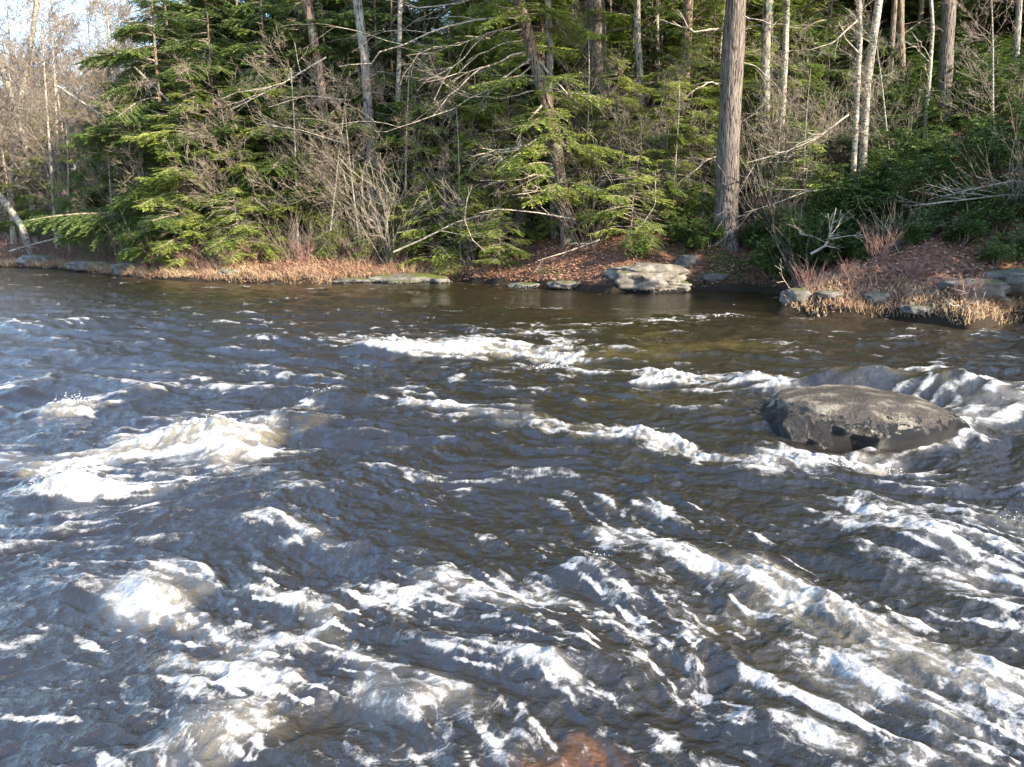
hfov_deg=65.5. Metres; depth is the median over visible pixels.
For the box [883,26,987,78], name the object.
laurel shrub
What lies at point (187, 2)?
hemlock tree
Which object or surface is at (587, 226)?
bare shrub
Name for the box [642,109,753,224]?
hemlock sapling
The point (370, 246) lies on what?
hemlock sapling
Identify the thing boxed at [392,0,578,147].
hemlock tree
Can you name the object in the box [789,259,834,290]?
bare shrub
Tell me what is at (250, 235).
bare shrub
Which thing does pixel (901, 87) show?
laurel shrub
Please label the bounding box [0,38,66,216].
bare tree
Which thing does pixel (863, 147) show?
birch tree
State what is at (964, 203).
laurel shrub
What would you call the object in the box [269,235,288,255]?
bare shrub
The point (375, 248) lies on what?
bare shrub
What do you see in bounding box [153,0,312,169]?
hemlock tree
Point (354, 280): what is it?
bank rock
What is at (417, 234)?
laurel shrub
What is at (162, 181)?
hemlock tree
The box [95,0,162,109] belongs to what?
bare tree
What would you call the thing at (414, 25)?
hemlock tree
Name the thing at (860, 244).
laurel shrub
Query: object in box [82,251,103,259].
bare shrub
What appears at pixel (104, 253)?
bare shrub
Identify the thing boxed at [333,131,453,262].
bare shrub
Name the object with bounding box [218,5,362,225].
hemlock tree
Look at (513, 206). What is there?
bare shrub
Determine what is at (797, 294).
bank rock
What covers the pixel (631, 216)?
hemlock sapling
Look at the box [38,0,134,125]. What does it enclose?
bare tree
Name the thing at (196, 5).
hemlock tree
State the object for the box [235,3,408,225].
hemlock tree
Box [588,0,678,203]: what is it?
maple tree
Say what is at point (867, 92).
bare tree
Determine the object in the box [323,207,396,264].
bare shrub
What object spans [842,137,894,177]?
laurel shrub
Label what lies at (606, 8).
hemlock tree
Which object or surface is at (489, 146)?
tree
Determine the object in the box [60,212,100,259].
bare shrub
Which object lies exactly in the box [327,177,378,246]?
bare shrub
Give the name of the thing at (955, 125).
laurel shrub
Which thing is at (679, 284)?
ledge rock
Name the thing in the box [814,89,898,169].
bare shrub
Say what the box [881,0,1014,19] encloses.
hemlock tree
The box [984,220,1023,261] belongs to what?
laurel shrub
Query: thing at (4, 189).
bare tree
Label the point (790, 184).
hemlock sapling
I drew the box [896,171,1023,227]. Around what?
dead branch
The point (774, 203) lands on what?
dead branch
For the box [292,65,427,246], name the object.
hemlock tree
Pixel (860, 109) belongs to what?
laurel shrub
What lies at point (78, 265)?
bank rock
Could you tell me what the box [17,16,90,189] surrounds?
bare tree
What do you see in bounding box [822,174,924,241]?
laurel shrub
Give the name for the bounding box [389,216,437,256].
bare shrub
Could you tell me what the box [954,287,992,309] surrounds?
dead branch
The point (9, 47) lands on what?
bare tree
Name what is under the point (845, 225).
laurel shrub
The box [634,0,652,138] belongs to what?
maple tree
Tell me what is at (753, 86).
bare shrub
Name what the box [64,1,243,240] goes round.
hemlock tree
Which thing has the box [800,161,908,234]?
laurel shrub
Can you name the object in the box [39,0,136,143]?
bare tree
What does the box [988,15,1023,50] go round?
laurel shrub
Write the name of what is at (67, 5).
sky
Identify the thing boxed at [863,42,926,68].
laurel shrub
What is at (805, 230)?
laurel shrub
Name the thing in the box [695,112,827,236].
bare shrub
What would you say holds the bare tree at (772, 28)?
on the ground at (734, 284)
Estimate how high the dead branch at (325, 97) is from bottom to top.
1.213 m
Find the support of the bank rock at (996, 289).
on the ground at (734, 284)
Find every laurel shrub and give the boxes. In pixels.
[379,212,432,255]
[467,216,507,251]
[595,204,629,231]
[614,230,651,259]
[641,202,692,235]
[663,209,710,245]
[675,210,732,252]
[700,151,762,192]
[736,210,775,250]
[739,137,833,217]
[740,95,835,159]
[743,217,816,280]
[766,214,852,271]
[770,205,868,273]
[790,150,842,192]
[793,164,892,231]
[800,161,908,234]
[801,98,859,134]
[815,41,839,86]
[818,59,878,119]
[819,69,935,137]
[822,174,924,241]
[831,46,886,68]
[833,109,929,168]
[837,76,904,133]
[840,224,881,261]
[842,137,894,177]
[849,244,875,264]
[858,146,906,191]
[861,48,965,122]
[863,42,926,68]
[863,124,970,206]
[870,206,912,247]
[872,109,929,153]
[875,153,992,216]
[878,77,958,135]
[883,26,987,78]
[898,209,936,247]
[905,107,1023,198]
[907,194,955,238]
[911,128,958,173]
[914,53,1023,156]
[922,30,985,54]
[932,44,1023,120]
[933,40,1010,110]
[934,34,1013,90]
[935,207,995,246]
[944,124,1023,193]
[947,170,1005,221]
[958,192,1022,237]
[961,94,1023,182]
[973,234,1021,268]
[974,169,1023,220]
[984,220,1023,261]
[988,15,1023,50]
[997,40,1023,66]
[998,37,1023,63]
[1006,84,1023,135]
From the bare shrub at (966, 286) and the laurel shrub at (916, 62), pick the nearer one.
the bare shrub at (966, 286)
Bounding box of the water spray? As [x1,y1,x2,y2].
[22,314,1018,747]
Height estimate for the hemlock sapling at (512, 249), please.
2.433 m
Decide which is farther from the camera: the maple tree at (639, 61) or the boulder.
the maple tree at (639, 61)
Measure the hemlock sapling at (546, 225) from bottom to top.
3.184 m
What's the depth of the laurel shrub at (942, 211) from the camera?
20.75 m
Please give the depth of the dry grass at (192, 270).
29.89 m
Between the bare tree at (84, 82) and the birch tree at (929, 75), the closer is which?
the birch tree at (929, 75)
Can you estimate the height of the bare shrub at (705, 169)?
4.523 m
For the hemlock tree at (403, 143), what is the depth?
30.74 m
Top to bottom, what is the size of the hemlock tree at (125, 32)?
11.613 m
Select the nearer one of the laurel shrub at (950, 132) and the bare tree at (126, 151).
the laurel shrub at (950, 132)
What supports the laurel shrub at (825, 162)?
on the ground at (734, 284)
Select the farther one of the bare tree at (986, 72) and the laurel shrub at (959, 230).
the bare tree at (986, 72)
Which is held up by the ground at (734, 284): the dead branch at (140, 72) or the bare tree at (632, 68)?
the bare tree at (632, 68)
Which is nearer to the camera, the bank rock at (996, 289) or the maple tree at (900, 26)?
the bank rock at (996, 289)
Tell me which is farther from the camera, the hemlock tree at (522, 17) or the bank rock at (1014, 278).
the hemlock tree at (522, 17)
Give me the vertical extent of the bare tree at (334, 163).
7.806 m
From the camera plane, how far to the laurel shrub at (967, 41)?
38.85 m
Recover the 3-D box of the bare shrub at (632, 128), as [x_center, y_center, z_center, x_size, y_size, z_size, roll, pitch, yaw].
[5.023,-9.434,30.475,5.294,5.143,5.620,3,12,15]
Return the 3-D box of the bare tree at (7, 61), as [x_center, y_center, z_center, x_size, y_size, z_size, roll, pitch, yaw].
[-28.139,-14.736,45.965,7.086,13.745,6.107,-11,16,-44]
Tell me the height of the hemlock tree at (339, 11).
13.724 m
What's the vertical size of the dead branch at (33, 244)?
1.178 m
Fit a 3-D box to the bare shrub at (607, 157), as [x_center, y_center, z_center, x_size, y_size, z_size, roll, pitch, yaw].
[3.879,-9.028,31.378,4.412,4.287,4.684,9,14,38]
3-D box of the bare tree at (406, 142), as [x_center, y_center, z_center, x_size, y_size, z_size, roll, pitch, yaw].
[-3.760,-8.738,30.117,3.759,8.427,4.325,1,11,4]
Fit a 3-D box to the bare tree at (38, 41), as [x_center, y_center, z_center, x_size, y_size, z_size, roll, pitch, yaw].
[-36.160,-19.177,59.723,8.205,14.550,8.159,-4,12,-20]
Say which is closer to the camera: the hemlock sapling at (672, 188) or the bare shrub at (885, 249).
the bare shrub at (885, 249)
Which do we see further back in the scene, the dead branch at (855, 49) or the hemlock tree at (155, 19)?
the hemlock tree at (155, 19)
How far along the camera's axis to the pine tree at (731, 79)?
26.02 m
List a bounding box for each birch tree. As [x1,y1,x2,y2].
[7,0,39,244]
[387,0,403,224]
[778,0,834,194]
[834,0,900,185]
[846,0,900,173]
[892,0,950,138]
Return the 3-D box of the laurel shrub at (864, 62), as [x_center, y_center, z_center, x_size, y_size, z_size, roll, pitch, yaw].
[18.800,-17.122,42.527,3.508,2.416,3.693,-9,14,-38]
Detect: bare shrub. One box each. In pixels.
[0,224,10,251]
[0,226,38,256]
[0,241,21,260]
[0,252,7,261]
[18,234,55,253]
[35,225,64,254]
[50,245,69,259]
[53,243,80,261]
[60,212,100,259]
[67,211,126,262]
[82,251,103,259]
[89,241,113,259]
[106,207,152,265]
[125,233,172,269]
[137,256,156,269]
[170,234,210,269]
[188,253,218,272]
[190,223,244,269]
[192,217,248,262]
[200,240,227,262]
[215,215,261,256]
[215,246,240,268]
[221,142,364,247]
[237,237,266,262]
[244,214,287,256]
[250,198,321,259]
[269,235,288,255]
[283,207,346,256]
[288,233,316,263]
[307,203,361,258]
[313,219,351,249]
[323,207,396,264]
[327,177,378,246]
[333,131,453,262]
[333,236,360,259]
[335,141,453,255]
[360,213,404,258]
[369,231,384,256]
[386,239,416,262]
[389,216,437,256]
[417,153,530,264]
[445,154,549,241]
[494,88,622,217]
[498,98,580,210]
[504,102,642,235]
[530,91,687,210]
[542,152,641,250]
[564,96,661,208]
[584,63,704,180]
[625,146,715,226]
[642,35,720,139]
[658,72,778,201]
[684,104,820,209]
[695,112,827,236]
[697,39,811,135]
[716,68,816,143]
[728,127,844,241]
[739,75,850,195]
[746,33,855,111]
[767,210,850,285]
[772,46,908,166]
[786,69,860,168]
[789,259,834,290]
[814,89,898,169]
[837,257,868,279]
[847,183,949,253]
[857,220,905,263]
[898,253,931,278]
[926,271,955,291]
[946,94,1023,223]
[952,268,995,301]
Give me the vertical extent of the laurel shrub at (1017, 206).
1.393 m
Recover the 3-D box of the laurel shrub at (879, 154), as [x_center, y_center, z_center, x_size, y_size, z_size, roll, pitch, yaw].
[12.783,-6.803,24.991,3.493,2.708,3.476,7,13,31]
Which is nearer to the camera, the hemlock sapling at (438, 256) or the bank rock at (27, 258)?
the hemlock sapling at (438, 256)
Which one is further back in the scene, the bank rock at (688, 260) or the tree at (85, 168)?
the tree at (85, 168)
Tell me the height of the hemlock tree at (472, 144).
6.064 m
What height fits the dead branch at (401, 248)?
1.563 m
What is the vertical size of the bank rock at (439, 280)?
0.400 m
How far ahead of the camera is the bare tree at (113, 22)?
50.96 m
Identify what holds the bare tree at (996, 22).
on the ground at (734, 284)
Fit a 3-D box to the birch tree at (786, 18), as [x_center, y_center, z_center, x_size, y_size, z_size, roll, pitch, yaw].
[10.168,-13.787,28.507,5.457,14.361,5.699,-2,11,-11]
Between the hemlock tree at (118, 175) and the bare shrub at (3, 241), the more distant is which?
the bare shrub at (3, 241)
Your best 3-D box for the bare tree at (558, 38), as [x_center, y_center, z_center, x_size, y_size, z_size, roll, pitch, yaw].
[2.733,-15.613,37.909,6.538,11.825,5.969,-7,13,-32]
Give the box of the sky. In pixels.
[0,0,454,115]
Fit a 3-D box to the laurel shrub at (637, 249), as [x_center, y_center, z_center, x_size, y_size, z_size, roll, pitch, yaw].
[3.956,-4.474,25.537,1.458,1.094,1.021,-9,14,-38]
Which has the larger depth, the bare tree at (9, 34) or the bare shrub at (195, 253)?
the bare tree at (9, 34)
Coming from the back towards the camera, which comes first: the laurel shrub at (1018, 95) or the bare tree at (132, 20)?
the bare tree at (132, 20)
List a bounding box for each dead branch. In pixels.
[9,234,62,251]
[57,85,147,176]
[133,66,172,116]
[212,34,325,110]
[243,99,344,143]
[269,93,349,119]
[393,208,490,252]
[464,185,484,250]
[480,172,575,219]
[532,239,599,273]
[624,172,673,240]
[711,177,842,246]
[715,114,848,231]
[776,264,791,288]
[788,220,825,242]
[807,20,857,58]
[810,208,853,254]
[826,231,871,244]
[838,19,860,55]
[864,209,898,251]
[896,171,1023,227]
[910,139,1023,208]
[945,292,978,311]
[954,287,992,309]
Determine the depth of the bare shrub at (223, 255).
30.05 m
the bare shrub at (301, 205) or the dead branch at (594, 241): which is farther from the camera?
the bare shrub at (301, 205)
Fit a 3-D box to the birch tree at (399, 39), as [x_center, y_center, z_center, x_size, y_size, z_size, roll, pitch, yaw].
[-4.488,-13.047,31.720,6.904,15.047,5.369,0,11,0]
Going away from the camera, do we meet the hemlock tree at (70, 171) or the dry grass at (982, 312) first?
the dry grass at (982, 312)
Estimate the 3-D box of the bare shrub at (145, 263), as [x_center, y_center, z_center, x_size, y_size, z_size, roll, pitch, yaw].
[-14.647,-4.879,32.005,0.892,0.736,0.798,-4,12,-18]
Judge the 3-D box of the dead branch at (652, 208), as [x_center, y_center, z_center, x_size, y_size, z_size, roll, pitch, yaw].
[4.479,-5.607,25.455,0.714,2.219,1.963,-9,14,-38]
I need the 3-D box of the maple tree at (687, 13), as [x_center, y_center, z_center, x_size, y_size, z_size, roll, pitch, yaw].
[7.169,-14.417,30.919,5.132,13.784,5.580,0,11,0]
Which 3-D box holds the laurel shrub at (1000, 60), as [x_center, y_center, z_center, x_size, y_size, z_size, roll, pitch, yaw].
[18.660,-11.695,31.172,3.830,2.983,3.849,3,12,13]
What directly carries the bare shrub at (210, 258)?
on the ground at (734, 284)
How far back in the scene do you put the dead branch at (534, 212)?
27.55 m
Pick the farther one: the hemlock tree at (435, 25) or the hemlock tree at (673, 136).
the hemlock tree at (435, 25)
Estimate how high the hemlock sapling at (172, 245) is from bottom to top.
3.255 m
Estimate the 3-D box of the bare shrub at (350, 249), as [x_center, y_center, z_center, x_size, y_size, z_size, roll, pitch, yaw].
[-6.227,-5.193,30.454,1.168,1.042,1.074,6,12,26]
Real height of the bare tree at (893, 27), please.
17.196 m
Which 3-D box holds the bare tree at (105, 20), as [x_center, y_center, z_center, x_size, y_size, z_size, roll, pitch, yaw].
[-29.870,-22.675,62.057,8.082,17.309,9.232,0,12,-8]
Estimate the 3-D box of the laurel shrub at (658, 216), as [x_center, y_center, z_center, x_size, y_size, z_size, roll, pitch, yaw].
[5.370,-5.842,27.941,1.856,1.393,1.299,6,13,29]
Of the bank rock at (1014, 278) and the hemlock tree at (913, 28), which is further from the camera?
the hemlock tree at (913, 28)
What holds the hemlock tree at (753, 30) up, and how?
on the ground at (734, 284)
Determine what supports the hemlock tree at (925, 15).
on the ground at (734, 284)
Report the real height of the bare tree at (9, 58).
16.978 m
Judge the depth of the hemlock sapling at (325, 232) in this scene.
31.30 m
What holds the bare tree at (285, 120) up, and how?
on the ground at (734, 284)
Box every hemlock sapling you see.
[71,180,125,259]
[132,194,219,268]
[198,187,291,264]
[293,167,382,257]
[345,184,424,260]
[385,189,464,275]
[468,207,533,268]
[491,136,580,227]
[533,157,611,244]
[577,155,678,251]
[626,159,700,233]
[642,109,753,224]
[739,96,840,195]
[754,142,842,234]
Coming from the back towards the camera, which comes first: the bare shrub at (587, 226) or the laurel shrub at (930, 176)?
the bare shrub at (587, 226)
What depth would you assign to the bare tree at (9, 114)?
42.23 m
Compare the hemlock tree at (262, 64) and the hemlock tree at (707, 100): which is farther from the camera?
the hemlock tree at (262, 64)
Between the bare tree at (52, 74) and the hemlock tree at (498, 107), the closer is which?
the hemlock tree at (498, 107)
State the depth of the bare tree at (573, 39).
35.92 m
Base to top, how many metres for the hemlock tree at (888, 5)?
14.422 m
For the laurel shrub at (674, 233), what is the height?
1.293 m
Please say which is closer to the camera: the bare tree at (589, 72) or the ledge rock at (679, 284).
the ledge rock at (679, 284)
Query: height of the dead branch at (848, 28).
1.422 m
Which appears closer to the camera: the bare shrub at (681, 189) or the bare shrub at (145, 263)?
the bare shrub at (681, 189)
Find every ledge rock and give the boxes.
[603,263,690,292]
[666,277,691,292]
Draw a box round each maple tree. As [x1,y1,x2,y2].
[0,54,45,242]
[289,0,334,240]
[352,0,406,249]
[545,0,593,238]
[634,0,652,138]
[680,0,717,187]
[745,0,800,158]
[874,0,928,76]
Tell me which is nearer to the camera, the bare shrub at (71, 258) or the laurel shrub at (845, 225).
the laurel shrub at (845, 225)
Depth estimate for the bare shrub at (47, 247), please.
39.23 m
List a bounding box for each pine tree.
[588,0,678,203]
[651,0,806,251]
[927,0,970,135]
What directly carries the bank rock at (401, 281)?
on the ground at (734, 284)
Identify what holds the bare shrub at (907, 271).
on the ground at (734, 284)
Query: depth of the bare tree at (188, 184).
31.71 m
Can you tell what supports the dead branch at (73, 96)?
attached to the hemlock tree at (67, 202)
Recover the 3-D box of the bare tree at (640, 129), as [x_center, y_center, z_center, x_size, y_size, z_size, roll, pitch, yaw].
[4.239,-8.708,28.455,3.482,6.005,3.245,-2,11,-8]
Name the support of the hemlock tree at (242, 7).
on the ground at (734, 284)
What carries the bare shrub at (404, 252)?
on the ground at (734, 284)
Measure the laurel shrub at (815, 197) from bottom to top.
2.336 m
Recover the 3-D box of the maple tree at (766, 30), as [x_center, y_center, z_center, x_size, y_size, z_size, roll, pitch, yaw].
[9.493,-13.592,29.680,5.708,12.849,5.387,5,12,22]
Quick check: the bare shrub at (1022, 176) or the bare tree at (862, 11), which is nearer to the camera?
the bare shrub at (1022, 176)
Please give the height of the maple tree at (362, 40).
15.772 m
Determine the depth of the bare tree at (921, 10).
37.18 m
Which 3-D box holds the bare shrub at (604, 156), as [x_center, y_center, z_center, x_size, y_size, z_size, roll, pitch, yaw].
[3.889,-9.100,30.500,5.813,5.320,5.475,3,12,16]
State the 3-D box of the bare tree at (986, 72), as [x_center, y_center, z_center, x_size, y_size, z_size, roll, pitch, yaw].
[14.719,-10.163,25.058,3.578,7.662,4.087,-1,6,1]
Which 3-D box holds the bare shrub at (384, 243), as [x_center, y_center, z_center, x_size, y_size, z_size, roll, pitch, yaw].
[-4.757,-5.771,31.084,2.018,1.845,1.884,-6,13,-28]
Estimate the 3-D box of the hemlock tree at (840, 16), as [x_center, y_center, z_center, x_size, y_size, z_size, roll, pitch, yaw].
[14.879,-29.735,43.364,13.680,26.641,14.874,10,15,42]
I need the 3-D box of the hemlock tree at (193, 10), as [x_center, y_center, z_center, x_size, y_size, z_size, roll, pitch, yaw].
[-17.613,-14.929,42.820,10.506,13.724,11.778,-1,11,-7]
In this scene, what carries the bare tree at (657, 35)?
on the ground at (734, 284)
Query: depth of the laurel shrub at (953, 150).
22.75 m
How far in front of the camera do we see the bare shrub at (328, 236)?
31.64 m
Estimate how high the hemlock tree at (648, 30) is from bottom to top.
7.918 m
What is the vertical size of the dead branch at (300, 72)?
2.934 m
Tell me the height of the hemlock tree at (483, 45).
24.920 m
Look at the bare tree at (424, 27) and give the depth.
38.49 m
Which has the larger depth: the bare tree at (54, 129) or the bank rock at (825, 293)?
the bare tree at (54, 129)
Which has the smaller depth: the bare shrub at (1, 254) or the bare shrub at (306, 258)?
the bare shrub at (306, 258)
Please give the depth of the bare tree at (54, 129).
54.36 m
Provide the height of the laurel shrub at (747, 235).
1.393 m
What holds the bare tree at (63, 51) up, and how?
on the ground at (734, 284)
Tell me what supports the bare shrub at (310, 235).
on the ground at (734, 284)
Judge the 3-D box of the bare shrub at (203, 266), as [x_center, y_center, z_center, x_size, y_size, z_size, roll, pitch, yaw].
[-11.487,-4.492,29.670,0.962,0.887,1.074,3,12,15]
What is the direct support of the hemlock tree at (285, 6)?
on the ground at (734, 284)
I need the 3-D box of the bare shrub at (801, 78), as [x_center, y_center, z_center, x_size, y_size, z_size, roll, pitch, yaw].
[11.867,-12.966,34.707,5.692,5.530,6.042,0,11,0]
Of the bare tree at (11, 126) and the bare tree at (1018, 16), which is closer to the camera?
the bare tree at (1018, 16)
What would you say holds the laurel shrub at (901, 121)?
on the ground at (734, 284)
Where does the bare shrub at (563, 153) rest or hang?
on the ground at (734, 284)
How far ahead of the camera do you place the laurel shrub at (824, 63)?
42.37 m
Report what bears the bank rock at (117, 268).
in the river water
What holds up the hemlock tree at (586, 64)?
on the ground at (734, 284)
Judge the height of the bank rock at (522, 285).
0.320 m
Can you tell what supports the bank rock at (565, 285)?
in the river water
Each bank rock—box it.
[16,254,58,264]
[64,260,111,270]
[110,261,142,275]
[217,269,239,276]
[331,277,374,283]
[366,273,453,282]
[381,280,420,283]
[430,277,449,283]
[506,282,539,288]
[545,280,579,289]
[675,254,696,268]
[702,273,729,281]
[779,288,812,304]
[814,290,842,298]
[863,292,891,304]
[898,305,933,314]
[935,278,1012,302]
[981,268,1023,296]
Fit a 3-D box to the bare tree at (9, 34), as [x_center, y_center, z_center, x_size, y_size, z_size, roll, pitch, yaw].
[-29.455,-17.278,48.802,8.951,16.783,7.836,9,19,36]
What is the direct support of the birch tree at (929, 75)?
on the ground at (734, 284)
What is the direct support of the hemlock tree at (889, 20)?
on the ground at (734, 284)
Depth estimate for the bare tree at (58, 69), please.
49.07 m
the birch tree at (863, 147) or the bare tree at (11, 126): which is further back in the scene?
the bare tree at (11, 126)
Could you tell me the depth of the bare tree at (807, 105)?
26.60 m
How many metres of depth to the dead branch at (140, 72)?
34.03 m
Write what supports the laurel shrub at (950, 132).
on the ground at (734, 284)
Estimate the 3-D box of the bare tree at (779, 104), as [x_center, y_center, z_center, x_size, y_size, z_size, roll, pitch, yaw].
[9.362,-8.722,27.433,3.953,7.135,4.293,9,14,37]
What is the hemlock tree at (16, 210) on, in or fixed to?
on the ground at (734, 284)
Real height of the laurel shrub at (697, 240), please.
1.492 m
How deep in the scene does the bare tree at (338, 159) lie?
29.52 m
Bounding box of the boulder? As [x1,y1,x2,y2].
[760,384,969,451]
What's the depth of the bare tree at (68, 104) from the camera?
65.79 m
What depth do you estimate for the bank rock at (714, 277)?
24.80 m
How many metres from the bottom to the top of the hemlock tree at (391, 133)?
8.490 m
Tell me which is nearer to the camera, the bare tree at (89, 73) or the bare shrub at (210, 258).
the bare shrub at (210, 258)
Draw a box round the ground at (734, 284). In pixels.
[0,42,1023,328]
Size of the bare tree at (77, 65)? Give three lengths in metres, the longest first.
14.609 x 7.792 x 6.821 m
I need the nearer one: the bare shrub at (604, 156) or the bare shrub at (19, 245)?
the bare shrub at (604, 156)
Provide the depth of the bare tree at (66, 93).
61.64 m
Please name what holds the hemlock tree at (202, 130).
on the ground at (734, 284)
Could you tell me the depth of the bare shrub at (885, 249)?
18.95 m
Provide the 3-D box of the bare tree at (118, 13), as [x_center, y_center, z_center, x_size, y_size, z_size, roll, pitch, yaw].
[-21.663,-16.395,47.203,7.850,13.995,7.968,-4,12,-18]
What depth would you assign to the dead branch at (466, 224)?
27.64 m
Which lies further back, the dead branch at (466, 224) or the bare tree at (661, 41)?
the bare tree at (661, 41)
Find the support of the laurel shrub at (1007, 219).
on the ground at (734, 284)
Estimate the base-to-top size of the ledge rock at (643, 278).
1.240 m
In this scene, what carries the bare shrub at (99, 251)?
on the ground at (734, 284)
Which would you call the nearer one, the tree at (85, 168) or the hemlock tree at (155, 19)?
the tree at (85, 168)
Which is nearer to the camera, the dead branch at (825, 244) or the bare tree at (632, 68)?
the dead branch at (825, 244)
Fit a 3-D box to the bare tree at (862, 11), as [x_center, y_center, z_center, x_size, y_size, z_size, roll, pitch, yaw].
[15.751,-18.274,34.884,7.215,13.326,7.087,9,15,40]
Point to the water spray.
(392, 340)
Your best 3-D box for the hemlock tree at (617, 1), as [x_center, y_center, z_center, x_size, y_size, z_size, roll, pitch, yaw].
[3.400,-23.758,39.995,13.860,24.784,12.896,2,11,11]
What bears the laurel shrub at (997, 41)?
on the ground at (734, 284)
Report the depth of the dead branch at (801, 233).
21.24 m
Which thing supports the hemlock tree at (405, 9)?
on the ground at (734, 284)
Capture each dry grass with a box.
[0,248,474,283]
[790,268,1023,325]
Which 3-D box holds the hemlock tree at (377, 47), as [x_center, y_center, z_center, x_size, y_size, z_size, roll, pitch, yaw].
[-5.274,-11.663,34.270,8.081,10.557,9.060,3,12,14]
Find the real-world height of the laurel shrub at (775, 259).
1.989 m
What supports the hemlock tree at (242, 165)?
on the ground at (734, 284)
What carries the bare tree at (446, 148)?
on the ground at (734, 284)
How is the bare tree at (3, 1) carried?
on the ground at (734, 284)
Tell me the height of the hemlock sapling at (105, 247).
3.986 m
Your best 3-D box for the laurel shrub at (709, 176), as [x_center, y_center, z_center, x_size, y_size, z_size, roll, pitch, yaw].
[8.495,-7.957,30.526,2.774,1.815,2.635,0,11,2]
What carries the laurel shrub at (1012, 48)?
on the ground at (734, 284)
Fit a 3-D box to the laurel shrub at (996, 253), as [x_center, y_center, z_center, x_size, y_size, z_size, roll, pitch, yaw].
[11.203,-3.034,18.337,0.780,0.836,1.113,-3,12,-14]
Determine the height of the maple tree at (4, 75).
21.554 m
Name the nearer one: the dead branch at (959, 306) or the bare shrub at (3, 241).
the dead branch at (959, 306)
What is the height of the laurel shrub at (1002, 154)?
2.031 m
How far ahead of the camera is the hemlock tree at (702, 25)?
39.05 m
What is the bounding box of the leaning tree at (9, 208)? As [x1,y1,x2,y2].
[0,192,34,253]
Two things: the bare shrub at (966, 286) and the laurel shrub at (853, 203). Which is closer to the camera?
the bare shrub at (966, 286)
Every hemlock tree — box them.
[0,111,50,237]
[0,114,83,239]
[17,0,230,253]
[39,110,108,245]
[55,66,209,241]
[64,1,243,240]
[72,3,163,177]
[76,96,203,251]
[100,0,250,182]
[105,0,187,182]
[105,9,307,248]
[115,63,262,265]
[127,0,256,152]
[134,0,233,130]
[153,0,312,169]
[159,1,244,71]
[165,0,367,242]
[176,94,233,234]
[180,0,268,113]
[192,115,312,259]
[217,68,357,248]
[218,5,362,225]
[223,0,317,116]
[224,0,332,181]
[227,0,390,170]
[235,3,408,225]
[243,0,407,150]
[244,0,376,152]
[281,0,656,246]
[285,0,481,221]
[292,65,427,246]
[305,0,461,170]
[316,0,445,143]
[318,0,502,144]
[335,0,413,73]
[347,37,503,237]
[352,79,480,258]
[366,19,534,215]
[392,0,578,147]
[403,0,533,132]
[403,0,660,145]
[404,0,483,132]
[415,99,527,260]
[419,17,466,134]
[424,34,582,243]
[445,0,701,138]
[505,0,802,116]
[510,0,645,196]
[531,0,629,49]
[564,40,683,209]
[598,0,719,159]
[604,0,760,66]
[609,25,746,194]
[612,0,856,92]
[613,78,712,210]
[648,0,872,103]
[654,0,773,173]
[708,0,847,168]
[749,0,997,66]
[751,0,915,132]
[761,0,895,56]
[762,0,1005,68]
[832,0,1023,61]
[846,0,1007,68]
[870,0,1023,46]
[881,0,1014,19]
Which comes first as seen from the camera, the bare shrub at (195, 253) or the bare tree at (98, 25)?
the bare shrub at (195, 253)
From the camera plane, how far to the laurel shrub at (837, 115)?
34.30 m
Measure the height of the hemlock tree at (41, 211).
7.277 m
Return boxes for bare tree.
[0,0,82,186]
[0,0,97,191]
[0,0,116,195]
[0,0,116,235]
[0,0,118,248]
[0,0,121,205]
[0,10,39,166]
[0,25,47,206]
[0,28,80,205]
[0,32,59,194]
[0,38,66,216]
[0,40,33,173]
[0,47,72,199]
[0,54,52,243]
[0,82,62,234]
[0,123,28,214]
[1,24,91,196]
[4,24,72,208]
[15,80,101,256]
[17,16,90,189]
[22,75,82,192]
[25,59,88,170]
[30,33,98,169]
[34,40,100,184]
[35,0,156,138]
[37,0,159,152]
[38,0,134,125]
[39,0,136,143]
[51,28,128,178]
[56,0,149,134]
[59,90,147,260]
[63,54,122,175]
[69,35,131,152]
[75,0,156,72]
[79,70,175,255]
[81,0,161,151]
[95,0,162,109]
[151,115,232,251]
[164,52,292,248]
[243,23,337,253]
[271,54,400,259]
[278,59,393,255]
[331,0,445,156]
[356,43,459,258]
[373,21,454,110]
[392,0,459,103]
[410,78,495,264]
[418,0,515,121]
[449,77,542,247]
[504,0,613,93]
[526,0,637,229]
[542,0,660,105]
[554,0,626,166]
[578,0,647,73]
[582,52,678,215]
[604,0,704,67]
[628,0,722,137]
[637,42,713,208]
[658,0,773,145]
[681,0,833,126]
[739,18,843,225]
[739,38,846,212]
[826,0,935,182]
[845,0,886,112]
[883,0,897,127]
[914,0,924,66]
[918,0,1023,132]
[980,1,1014,39]
[1012,0,1022,105]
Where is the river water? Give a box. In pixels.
[0,267,1023,766]
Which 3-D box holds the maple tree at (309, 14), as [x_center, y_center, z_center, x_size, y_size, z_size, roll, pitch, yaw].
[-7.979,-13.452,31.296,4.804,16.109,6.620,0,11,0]
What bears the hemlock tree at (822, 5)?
on the ground at (734, 284)
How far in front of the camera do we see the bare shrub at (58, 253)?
38.96 m
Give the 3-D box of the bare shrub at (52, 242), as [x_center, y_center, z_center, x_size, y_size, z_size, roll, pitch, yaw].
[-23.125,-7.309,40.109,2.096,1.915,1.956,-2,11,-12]

